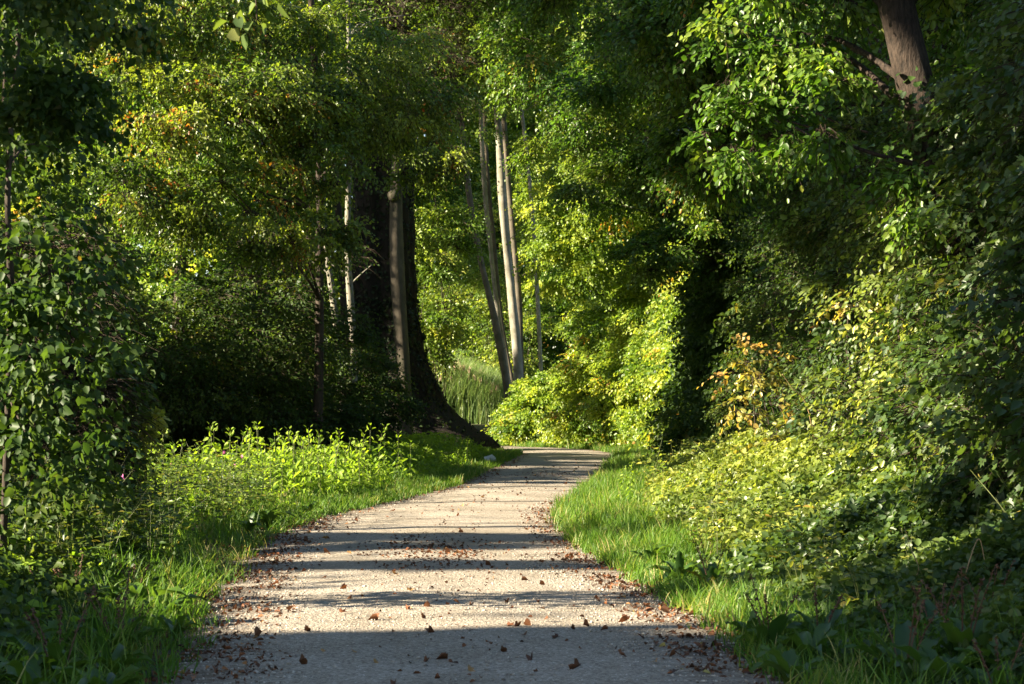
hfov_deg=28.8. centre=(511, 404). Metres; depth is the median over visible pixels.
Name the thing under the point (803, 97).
maple tree
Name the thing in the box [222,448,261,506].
balsam plant
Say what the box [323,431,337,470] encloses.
nettle
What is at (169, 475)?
balsam plant
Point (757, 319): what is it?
hedge shrub
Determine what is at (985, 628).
dock plant
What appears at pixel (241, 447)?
nettle
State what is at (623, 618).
fallen leaf
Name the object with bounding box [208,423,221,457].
nettle
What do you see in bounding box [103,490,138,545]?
balsam plant
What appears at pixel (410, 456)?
nettle
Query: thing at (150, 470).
balsam plant
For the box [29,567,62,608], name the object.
dock plant
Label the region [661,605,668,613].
fallen leaf
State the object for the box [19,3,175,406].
woodland tree
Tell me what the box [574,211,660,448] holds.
hedge shrub
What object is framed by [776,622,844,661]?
dock plant
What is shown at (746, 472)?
ground cover
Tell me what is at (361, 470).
nettle
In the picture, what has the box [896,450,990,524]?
leafy sapling
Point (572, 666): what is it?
fallen leaf
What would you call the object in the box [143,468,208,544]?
balsam plant
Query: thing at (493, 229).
ash tree
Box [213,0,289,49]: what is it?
hazel tree
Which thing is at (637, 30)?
maple tree
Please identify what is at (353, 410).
shrub
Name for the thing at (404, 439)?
ground cover
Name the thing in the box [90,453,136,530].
balsam plant
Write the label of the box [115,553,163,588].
dock plant
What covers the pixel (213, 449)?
nettle
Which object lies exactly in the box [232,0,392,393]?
young tree
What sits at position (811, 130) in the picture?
maple tree
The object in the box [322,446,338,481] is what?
nettle
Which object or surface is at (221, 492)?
balsam plant
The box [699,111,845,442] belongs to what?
hedge shrub
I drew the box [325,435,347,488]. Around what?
nettle
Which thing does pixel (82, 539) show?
balsam plant
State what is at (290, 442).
nettle
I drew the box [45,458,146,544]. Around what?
balsam plant
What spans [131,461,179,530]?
balsam plant
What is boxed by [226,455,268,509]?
balsam plant
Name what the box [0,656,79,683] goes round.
dock plant
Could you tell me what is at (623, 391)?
hedge shrub
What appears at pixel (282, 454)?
nettle
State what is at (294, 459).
nettle
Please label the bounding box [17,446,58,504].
balsam plant
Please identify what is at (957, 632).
dock plant
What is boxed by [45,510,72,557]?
balsam plant
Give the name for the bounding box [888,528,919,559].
leafy sapling
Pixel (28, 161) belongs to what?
woodland tree
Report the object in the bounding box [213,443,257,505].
balsam plant
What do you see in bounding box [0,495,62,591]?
balsam plant
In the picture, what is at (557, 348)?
broadleaf tree
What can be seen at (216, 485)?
balsam plant
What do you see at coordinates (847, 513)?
leafy sapling
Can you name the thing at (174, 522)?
balsam plant
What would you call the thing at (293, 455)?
nettle
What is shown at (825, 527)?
leafy sapling
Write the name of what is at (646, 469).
nettle
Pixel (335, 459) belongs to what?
nettle
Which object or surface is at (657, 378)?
hedge shrub
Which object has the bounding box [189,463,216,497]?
balsam plant
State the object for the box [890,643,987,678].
dock plant
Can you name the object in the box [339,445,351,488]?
nettle
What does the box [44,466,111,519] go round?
balsam plant
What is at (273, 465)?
nettle
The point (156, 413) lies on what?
bindweed
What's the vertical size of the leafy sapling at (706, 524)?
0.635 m
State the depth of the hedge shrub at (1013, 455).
12.07 m
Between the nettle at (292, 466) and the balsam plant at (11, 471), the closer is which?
the balsam plant at (11, 471)
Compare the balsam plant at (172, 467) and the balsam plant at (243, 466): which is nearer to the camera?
the balsam plant at (172, 467)
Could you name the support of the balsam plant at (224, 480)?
on the ground at (484, 429)
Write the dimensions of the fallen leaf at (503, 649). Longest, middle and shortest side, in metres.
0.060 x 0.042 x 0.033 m
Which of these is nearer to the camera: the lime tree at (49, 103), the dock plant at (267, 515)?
the lime tree at (49, 103)
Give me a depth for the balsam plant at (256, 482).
23.67 m
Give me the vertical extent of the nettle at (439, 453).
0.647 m
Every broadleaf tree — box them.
[0,86,157,317]
[62,1,291,405]
[173,0,355,408]
[292,5,462,339]
[412,18,535,363]
[414,29,580,375]
[454,16,658,389]
[528,0,681,364]
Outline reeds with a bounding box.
[434,351,513,424]
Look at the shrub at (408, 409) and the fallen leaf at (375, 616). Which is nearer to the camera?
the fallen leaf at (375, 616)
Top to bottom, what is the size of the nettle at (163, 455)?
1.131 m
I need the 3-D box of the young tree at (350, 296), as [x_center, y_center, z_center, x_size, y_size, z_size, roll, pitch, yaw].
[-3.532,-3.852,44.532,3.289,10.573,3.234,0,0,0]
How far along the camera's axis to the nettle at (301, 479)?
26.62 m
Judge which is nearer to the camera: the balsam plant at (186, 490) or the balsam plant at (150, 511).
the balsam plant at (150, 511)
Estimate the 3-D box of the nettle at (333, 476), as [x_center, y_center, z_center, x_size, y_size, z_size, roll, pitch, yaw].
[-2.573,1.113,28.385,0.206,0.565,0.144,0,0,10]
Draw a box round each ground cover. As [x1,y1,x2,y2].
[0,431,492,662]
[0,497,206,683]
[531,407,792,468]
[629,427,917,550]
[669,439,1023,683]
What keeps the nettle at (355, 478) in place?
on the ground at (484, 429)
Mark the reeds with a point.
(474, 392)
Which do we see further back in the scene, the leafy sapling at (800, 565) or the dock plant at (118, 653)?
the leafy sapling at (800, 565)
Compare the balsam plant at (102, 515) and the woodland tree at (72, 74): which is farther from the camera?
the woodland tree at (72, 74)
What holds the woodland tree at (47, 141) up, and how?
on the ground at (484, 429)
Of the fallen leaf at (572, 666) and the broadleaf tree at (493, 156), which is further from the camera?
the broadleaf tree at (493, 156)
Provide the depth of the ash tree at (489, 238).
75.93 m
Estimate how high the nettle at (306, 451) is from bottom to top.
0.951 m
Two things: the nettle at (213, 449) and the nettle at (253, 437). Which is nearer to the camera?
the nettle at (213, 449)
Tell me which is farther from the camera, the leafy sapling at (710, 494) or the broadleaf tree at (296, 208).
the broadleaf tree at (296, 208)
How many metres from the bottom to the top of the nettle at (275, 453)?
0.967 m
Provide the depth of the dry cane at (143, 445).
19.99 m
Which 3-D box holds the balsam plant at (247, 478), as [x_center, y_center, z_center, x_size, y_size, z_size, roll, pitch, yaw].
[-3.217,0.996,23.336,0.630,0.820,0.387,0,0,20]
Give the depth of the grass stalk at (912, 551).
12.59 m
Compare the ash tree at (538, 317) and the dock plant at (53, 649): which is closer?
the dock plant at (53, 649)
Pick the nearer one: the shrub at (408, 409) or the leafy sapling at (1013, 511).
the leafy sapling at (1013, 511)
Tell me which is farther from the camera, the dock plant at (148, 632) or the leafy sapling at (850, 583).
the leafy sapling at (850, 583)
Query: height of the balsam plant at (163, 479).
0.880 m
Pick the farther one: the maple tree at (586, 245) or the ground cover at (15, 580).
the maple tree at (586, 245)
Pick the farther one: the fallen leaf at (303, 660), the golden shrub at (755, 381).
the golden shrub at (755, 381)
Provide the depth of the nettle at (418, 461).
36.25 m
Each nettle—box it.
[151,429,171,480]
[154,431,172,491]
[175,439,187,482]
[187,447,200,490]
[200,428,219,495]
[203,421,220,461]
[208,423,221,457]
[209,443,223,487]
[223,427,237,454]
[224,428,237,467]
[230,431,249,468]
[237,433,256,489]
[240,425,261,489]
[243,434,255,475]
[247,422,261,454]
[250,421,264,456]
[252,464,266,498]
[254,446,267,493]
[264,449,277,493]
[266,433,284,494]
[266,446,276,487]
[271,442,287,506]
[273,428,282,453]
[277,435,289,479]
[278,438,288,471]
[280,426,296,478]
[282,433,302,488]
[285,431,302,498]
[287,436,300,477]
[288,461,297,491]
[293,437,312,495]
[294,437,309,482]
[300,425,317,458]
[300,448,317,492]
[301,433,317,493]
[301,435,315,487]
[310,445,326,496]
[310,460,319,494]
[314,430,326,486]
[316,445,332,484]
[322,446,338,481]
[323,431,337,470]
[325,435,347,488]
[325,463,337,492]
[326,443,341,485]
[327,459,334,487]
[329,438,340,476]
[329,441,340,479]
[333,428,344,467]
[335,476,343,494]
[336,437,356,487]
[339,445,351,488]
[343,444,359,490]
[350,445,362,485]
[351,437,363,477]
[353,439,367,494]
[356,429,372,478]
[357,439,369,478]
[358,460,366,482]
[363,423,377,468]
[364,462,372,484]
[373,430,387,474]
[377,424,393,470]
[377,451,388,482]
[389,448,403,477]
[391,431,405,473]
[401,440,416,477]
[414,448,420,471]
[437,441,441,463]
[464,440,470,463]
[620,467,627,491]
[625,467,633,497]
[626,462,634,485]
[643,458,648,481]
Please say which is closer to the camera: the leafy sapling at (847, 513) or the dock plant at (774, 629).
the dock plant at (774, 629)
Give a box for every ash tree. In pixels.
[414,7,510,401]
[426,1,511,392]
[426,2,555,389]
[461,12,584,377]
[461,58,561,385]
[480,0,614,386]
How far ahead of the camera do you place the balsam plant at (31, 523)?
14.84 m
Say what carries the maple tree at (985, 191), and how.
on the ground at (484, 429)
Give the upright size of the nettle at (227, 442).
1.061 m
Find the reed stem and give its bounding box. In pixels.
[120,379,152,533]
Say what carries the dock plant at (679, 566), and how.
on the ground at (484, 429)
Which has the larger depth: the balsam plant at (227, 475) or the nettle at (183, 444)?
the nettle at (183, 444)
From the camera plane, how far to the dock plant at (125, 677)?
9.17 m
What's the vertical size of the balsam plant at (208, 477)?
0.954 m
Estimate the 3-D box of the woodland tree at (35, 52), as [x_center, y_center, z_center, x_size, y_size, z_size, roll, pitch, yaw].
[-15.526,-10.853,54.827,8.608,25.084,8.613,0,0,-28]
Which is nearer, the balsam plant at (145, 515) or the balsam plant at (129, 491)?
the balsam plant at (145, 515)
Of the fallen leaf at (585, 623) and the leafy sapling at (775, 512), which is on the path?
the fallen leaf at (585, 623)
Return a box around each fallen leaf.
[254,626,261,635]
[299,654,307,663]
[368,613,378,619]
[425,625,433,632]
[436,652,447,658]
[500,646,506,651]
[523,618,530,624]
[526,652,532,660]
[568,663,578,669]
[574,658,580,664]
[583,619,589,625]
[618,615,626,621]
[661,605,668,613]
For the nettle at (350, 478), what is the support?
on the ground at (484, 429)
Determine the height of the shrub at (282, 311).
4.708 m
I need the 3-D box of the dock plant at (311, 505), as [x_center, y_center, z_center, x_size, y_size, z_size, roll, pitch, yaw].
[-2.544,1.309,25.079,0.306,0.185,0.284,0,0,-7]
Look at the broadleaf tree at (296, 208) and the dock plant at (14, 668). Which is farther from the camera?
the broadleaf tree at (296, 208)
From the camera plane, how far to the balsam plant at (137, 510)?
17.04 m
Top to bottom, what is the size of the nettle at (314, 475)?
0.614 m
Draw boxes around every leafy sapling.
[628,440,670,485]
[644,468,666,485]
[647,455,665,477]
[666,439,687,459]
[668,516,714,550]
[682,475,733,543]
[686,457,705,480]
[696,462,731,532]
[696,493,746,556]
[700,433,736,453]
[702,506,743,542]
[705,483,821,585]
[715,490,806,527]
[740,503,766,521]
[759,489,784,515]
[762,526,882,607]
[777,490,831,522]
[796,527,845,579]
[807,496,847,578]
[812,445,850,484]
[819,506,875,534]
[848,527,952,603]
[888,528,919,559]
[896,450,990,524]
[917,439,958,473]
[956,502,996,542]
[971,471,1023,519]
[990,498,1020,513]
[997,474,1021,522]
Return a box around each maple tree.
[410,0,661,199]
[501,0,945,232]
[505,106,671,312]
[510,122,608,340]
[526,31,797,417]
[737,1,928,363]
[746,34,866,324]
[763,16,1018,448]
[779,0,1022,368]
[966,0,1019,226]
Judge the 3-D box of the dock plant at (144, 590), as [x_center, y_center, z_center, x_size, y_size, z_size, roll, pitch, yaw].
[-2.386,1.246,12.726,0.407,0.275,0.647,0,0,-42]
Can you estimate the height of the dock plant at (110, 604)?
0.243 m
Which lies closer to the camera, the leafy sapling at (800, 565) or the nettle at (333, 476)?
the leafy sapling at (800, 565)
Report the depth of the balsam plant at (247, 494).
22.98 m
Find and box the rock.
[484,454,495,460]
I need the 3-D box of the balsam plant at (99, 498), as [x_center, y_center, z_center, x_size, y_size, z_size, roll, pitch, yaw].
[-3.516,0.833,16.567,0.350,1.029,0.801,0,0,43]
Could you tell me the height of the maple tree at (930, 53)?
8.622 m
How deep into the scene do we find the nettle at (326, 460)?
29.16 m
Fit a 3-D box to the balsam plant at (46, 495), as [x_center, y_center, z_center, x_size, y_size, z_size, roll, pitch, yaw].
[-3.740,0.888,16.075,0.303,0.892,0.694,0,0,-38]
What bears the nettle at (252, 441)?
on the ground at (484, 429)
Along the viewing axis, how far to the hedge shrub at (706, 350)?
43.99 m
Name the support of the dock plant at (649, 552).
on the ground at (484, 429)
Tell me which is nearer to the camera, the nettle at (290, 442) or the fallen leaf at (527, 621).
the fallen leaf at (527, 621)
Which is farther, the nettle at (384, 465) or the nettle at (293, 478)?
the nettle at (384, 465)
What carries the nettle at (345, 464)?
on the ground at (484, 429)
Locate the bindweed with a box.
[123,406,177,536]
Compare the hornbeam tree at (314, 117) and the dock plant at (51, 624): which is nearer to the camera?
the dock plant at (51, 624)
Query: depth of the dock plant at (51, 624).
10.84 m
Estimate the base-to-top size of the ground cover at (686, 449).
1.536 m
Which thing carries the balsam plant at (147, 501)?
on the ground at (484, 429)
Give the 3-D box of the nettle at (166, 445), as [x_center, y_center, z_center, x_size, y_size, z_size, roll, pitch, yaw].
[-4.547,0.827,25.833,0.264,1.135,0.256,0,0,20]
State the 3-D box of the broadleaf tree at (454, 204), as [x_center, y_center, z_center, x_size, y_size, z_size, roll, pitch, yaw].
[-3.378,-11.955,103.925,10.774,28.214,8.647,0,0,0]
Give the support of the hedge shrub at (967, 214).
on the ground at (484, 429)
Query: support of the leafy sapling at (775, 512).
on the ground at (484, 429)
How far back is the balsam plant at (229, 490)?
22.52 m
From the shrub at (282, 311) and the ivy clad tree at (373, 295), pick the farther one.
the ivy clad tree at (373, 295)
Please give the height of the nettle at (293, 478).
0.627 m
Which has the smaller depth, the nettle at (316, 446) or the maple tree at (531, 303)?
the nettle at (316, 446)
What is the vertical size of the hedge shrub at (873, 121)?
5.937 m
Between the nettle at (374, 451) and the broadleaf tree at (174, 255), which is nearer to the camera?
the nettle at (374, 451)
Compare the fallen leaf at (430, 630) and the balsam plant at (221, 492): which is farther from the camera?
the balsam plant at (221, 492)
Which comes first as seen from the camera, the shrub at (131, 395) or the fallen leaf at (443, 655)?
the fallen leaf at (443, 655)
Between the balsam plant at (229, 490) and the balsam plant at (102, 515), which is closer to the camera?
the balsam plant at (102, 515)
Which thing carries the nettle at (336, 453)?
on the ground at (484, 429)
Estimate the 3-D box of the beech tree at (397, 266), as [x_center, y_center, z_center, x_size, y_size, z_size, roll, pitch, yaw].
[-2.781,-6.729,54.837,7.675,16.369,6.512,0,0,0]
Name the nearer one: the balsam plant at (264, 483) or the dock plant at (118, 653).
the dock plant at (118, 653)
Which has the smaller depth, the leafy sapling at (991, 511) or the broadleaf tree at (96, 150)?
the leafy sapling at (991, 511)
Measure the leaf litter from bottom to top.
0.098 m
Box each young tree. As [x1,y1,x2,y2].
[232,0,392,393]
[272,0,410,371]
[293,0,429,431]
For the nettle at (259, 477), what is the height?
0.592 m
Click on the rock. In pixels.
(491, 456)
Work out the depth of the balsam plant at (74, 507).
15.69 m
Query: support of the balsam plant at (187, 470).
on the ground at (484, 429)
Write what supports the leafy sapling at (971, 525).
on the ground at (484, 429)
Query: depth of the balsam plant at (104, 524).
15.69 m
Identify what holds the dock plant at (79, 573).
on the ground at (484, 429)
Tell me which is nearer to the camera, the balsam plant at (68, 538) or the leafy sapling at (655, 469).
the balsam plant at (68, 538)
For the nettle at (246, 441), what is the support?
on the ground at (484, 429)
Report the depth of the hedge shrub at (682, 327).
48.15 m
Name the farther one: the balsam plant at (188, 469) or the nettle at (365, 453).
the nettle at (365, 453)
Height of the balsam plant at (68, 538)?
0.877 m
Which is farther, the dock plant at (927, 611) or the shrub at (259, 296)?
the shrub at (259, 296)
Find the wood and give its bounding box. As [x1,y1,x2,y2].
[24,0,1011,406]
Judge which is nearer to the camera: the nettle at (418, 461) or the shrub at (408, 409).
the nettle at (418, 461)
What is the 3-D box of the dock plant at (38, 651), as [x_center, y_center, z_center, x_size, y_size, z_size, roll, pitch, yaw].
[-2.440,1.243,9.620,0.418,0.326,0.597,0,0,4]
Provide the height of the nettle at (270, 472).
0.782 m
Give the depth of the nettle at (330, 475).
28.57 m
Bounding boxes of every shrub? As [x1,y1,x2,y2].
[0,148,170,419]
[0,197,179,524]
[25,245,289,468]
[140,264,359,478]
[185,222,387,441]
[241,296,412,462]
[323,352,429,458]
[414,172,492,395]
[415,201,529,361]
[427,173,567,375]
[481,369,584,445]
[530,296,642,447]
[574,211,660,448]
[600,180,674,448]
[626,170,688,449]
[633,196,694,441]
[636,187,738,447]
[646,176,814,457]
[646,220,780,455]
[697,333,817,458]
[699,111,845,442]
[707,125,854,438]
[735,106,905,453]
[757,120,978,462]
[758,98,940,458]
[781,67,1005,463]
[830,23,1023,486]
[834,0,1023,519]
[884,0,1023,511]
[917,90,1023,521]
[978,329,1023,569]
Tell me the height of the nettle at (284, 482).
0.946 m
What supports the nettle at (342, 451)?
on the ground at (484, 429)
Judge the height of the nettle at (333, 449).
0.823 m
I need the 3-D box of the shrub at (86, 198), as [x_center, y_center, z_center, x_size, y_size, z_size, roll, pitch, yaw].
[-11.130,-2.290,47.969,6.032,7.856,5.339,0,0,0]
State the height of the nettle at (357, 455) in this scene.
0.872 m
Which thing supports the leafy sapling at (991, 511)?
on the ground at (484, 429)
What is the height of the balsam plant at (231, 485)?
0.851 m
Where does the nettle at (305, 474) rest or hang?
on the ground at (484, 429)
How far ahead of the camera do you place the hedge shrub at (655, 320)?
57.30 m
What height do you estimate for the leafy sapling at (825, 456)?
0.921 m
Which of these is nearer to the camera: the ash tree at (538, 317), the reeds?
the ash tree at (538, 317)
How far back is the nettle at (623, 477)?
27.52 m
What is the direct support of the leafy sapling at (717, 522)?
on the ground at (484, 429)
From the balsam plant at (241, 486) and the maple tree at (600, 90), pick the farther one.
the maple tree at (600, 90)
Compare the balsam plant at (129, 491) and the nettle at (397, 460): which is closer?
the balsam plant at (129, 491)
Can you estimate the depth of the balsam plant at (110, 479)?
18.27 m
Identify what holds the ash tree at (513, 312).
on the ground at (484, 429)
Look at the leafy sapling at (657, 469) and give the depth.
26.55 m
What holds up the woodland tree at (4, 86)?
on the ground at (484, 429)
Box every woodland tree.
[0,6,75,221]
[0,14,124,417]
[0,15,128,309]
[0,17,127,316]
[0,24,128,235]
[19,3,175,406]
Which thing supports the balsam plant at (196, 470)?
on the ground at (484, 429)
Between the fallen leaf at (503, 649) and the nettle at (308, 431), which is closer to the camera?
the fallen leaf at (503, 649)
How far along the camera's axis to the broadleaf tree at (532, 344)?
93.73 m
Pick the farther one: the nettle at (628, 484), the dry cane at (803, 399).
the nettle at (628, 484)
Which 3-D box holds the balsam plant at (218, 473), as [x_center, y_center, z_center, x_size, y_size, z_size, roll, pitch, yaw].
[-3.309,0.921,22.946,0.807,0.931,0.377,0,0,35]
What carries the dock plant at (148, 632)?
on the ground at (484, 429)
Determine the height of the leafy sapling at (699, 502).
0.731 m
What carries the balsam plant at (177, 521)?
on the ground at (484, 429)
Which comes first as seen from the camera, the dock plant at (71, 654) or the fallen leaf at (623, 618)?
the dock plant at (71, 654)
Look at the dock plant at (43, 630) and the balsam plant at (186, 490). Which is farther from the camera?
the balsam plant at (186, 490)
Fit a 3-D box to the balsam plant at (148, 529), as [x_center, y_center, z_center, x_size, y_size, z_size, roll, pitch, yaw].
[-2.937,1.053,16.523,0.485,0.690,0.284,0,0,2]
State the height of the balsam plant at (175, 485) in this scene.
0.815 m
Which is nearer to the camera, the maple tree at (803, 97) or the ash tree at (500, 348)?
the maple tree at (803, 97)
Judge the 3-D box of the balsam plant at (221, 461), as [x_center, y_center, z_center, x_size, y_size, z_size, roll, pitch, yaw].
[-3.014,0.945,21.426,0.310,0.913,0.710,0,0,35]
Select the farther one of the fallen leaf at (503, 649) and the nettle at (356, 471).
the nettle at (356, 471)
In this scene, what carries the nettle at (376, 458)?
on the ground at (484, 429)
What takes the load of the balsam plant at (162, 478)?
on the ground at (484, 429)
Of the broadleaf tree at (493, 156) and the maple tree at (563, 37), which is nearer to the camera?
the maple tree at (563, 37)
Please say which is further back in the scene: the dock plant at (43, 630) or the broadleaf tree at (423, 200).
the broadleaf tree at (423, 200)
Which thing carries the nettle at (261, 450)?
on the ground at (484, 429)
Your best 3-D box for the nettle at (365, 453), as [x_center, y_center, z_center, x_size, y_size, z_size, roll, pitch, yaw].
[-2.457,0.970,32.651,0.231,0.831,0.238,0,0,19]
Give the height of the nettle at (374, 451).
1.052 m
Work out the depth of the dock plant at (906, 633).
9.84 m
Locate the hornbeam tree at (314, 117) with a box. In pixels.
[26,0,490,448]
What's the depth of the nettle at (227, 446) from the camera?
29.16 m
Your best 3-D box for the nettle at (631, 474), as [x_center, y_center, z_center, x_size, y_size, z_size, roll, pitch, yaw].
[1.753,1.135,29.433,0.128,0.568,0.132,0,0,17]
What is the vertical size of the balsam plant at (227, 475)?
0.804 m
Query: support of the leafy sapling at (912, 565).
on the ground at (484, 429)
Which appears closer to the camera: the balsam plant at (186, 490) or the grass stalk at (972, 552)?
the grass stalk at (972, 552)
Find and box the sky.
[135,2,555,358]
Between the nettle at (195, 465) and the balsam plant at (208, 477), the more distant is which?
the nettle at (195, 465)
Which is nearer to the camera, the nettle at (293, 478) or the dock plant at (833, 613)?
the dock plant at (833, 613)
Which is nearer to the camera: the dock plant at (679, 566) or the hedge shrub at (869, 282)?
the dock plant at (679, 566)
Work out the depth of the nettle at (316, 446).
29.54 m
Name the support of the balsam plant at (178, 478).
on the ground at (484, 429)
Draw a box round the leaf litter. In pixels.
[67,447,853,683]
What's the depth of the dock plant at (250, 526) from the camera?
21.43 m
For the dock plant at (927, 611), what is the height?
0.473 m
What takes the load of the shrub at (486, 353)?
on the ground at (484, 429)
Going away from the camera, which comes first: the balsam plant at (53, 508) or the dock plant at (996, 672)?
the dock plant at (996, 672)
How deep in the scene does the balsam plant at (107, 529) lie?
14.97 m
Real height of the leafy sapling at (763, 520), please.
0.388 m
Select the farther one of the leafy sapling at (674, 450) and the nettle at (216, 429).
the leafy sapling at (674, 450)
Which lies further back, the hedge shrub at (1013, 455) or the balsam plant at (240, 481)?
the balsam plant at (240, 481)
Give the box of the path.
[160,446,783,683]
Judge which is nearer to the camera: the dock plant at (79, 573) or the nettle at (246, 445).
the dock plant at (79, 573)
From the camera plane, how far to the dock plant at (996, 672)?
9.14 m
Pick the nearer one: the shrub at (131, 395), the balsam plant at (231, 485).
the shrub at (131, 395)
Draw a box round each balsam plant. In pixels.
[0,468,30,494]
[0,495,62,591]
[12,496,58,555]
[15,475,60,551]
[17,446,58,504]
[25,494,91,576]
[32,460,80,558]
[33,491,102,568]
[34,465,65,520]
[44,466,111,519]
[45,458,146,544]
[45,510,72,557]
[53,453,129,527]
[53,473,92,540]
[55,451,129,529]
[78,502,149,558]
[79,489,131,546]
[83,475,132,549]
[85,482,154,559]
[89,475,126,526]
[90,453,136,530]
[100,460,175,555]
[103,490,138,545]
[111,493,171,541]
[112,478,162,542]
[115,498,154,549]
[123,461,193,557]
[130,471,162,534]
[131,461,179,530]
[132,492,189,556]
[143,452,172,510]
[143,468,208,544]
[148,457,193,520]
[151,450,211,520]
[151,459,205,500]
[151,497,191,554]
[154,456,172,511]
[154,462,191,555]
[157,448,186,498]
[158,449,196,491]
[158,450,181,510]
[159,475,189,529]
[168,447,202,494]
[170,446,204,503]
[176,474,192,514]
[178,438,243,517]
[179,442,227,515]
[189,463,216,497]
[190,453,216,530]
[191,447,243,511]
[199,459,232,507]
[203,466,226,514]
[204,457,237,513]
[204,468,234,516]
[207,456,253,504]
[210,451,257,508]
[210,454,257,524]
[211,455,258,510]
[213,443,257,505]
[216,438,277,513]
[217,440,272,499]
[218,464,258,500]
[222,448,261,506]
[224,468,267,517]
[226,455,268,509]
[233,446,280,502]
[253,458,284,509]
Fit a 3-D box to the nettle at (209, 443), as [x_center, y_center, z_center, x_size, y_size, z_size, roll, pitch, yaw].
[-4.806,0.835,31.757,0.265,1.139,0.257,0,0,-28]
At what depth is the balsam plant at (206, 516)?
21.08 m
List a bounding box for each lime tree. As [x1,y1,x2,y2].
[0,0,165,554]
[0,0,247,200]
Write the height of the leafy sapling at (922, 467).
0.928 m
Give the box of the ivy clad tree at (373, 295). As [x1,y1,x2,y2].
[255,0,595,452]
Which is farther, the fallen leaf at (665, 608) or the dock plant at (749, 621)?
the fallen leaf at (665, 608)
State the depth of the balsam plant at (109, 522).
16.04 m
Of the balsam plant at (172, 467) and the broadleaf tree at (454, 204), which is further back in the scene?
the broadleaf tree at (454, 204)
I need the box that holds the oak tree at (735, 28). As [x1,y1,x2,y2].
[646,0,1023,411]
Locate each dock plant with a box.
[0,584,100,676]
[0,626,57,652]
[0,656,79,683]
[2,647,63,673]
[4,619,74,642]
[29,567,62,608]
[38,595,97,611]
[50,553,105,606]
[52,664,147,683]
[62,649,101,665]
[67,580,124,598]
[74,566,163,651]
[81,631,155,676]
[90,566,130,587]
[97,583,142,605]
[100,581,191,616]
[107,593,155,651]
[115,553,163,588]
[148,581,206,613]
[151,614,199,641]
[231,511,264,533]
[243,507,295,528]
[298,501,321,512]
[630,544,671,561]
[646,550,707,579]
[686,533,726,585]
[725,610,773,633]
[733,570,808,648]
[750,644,831,683]
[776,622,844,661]
[787,579,853,640]
[844,580,945,671]
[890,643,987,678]
[897,567,966,630]
[925,564,1015,654]
[932,616,995,637]
[948,633,1023,683]
[954,643,1021,669]
[965,560,1015,599]
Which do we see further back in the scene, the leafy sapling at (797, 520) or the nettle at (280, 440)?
the nettle at (280, 440)
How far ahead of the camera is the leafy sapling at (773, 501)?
18.53 m
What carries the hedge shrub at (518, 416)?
on the ground at (484, 429)
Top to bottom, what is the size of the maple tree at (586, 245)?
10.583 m
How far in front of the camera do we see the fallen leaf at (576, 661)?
10.51 m
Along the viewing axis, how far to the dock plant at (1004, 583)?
11.39 m
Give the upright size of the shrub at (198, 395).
4.930 m
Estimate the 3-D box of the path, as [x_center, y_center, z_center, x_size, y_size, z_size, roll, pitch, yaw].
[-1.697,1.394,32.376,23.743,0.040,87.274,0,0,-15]
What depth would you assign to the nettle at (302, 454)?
28.56 m
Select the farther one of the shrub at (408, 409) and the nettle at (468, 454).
the shrub at (408, 409)
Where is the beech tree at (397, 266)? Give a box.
[269,0,540,439]
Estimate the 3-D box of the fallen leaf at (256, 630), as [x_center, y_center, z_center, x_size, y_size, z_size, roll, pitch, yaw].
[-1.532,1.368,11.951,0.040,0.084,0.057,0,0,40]
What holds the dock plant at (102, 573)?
on the ground at (484, 429)
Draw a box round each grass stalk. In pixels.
[904,527,918,574]
[966,539,985,572]
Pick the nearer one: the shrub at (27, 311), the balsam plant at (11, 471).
the shrub at (27, 311)
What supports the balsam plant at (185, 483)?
on the ground at (484, 429)
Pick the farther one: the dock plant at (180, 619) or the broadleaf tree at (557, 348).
the broadleaf tree at (557, 348)
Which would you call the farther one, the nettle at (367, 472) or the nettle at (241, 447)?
the nettle at (367, 472)
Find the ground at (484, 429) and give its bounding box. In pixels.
[0,417,998,683]
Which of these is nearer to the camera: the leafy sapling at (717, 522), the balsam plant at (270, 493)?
the leafy sapling at (717, 522)
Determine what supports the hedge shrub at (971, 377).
on the ground at (484, 429)
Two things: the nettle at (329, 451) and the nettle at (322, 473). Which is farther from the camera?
the nettle at (329, 451)
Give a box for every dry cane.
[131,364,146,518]
[782,374,813,436]
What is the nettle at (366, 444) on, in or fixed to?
on the ground at (484, 429)
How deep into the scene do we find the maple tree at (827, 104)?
38.62 m
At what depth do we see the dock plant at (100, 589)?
12.94 m
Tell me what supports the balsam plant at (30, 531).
on the ground at (484, 429)
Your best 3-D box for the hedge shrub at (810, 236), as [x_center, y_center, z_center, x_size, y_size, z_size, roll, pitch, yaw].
[5.274,-1.556,31.624,3.411,6.258,4.615,0,0,0]
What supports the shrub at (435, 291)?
on the ground at (484, 429)
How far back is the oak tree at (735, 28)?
20.62 m
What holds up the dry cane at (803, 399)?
on the ground at (484, 429)
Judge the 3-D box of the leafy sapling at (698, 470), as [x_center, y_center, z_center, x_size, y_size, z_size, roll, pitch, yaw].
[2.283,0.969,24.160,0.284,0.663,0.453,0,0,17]
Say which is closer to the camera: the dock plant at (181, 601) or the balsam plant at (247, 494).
the dock plant at (181, 601)

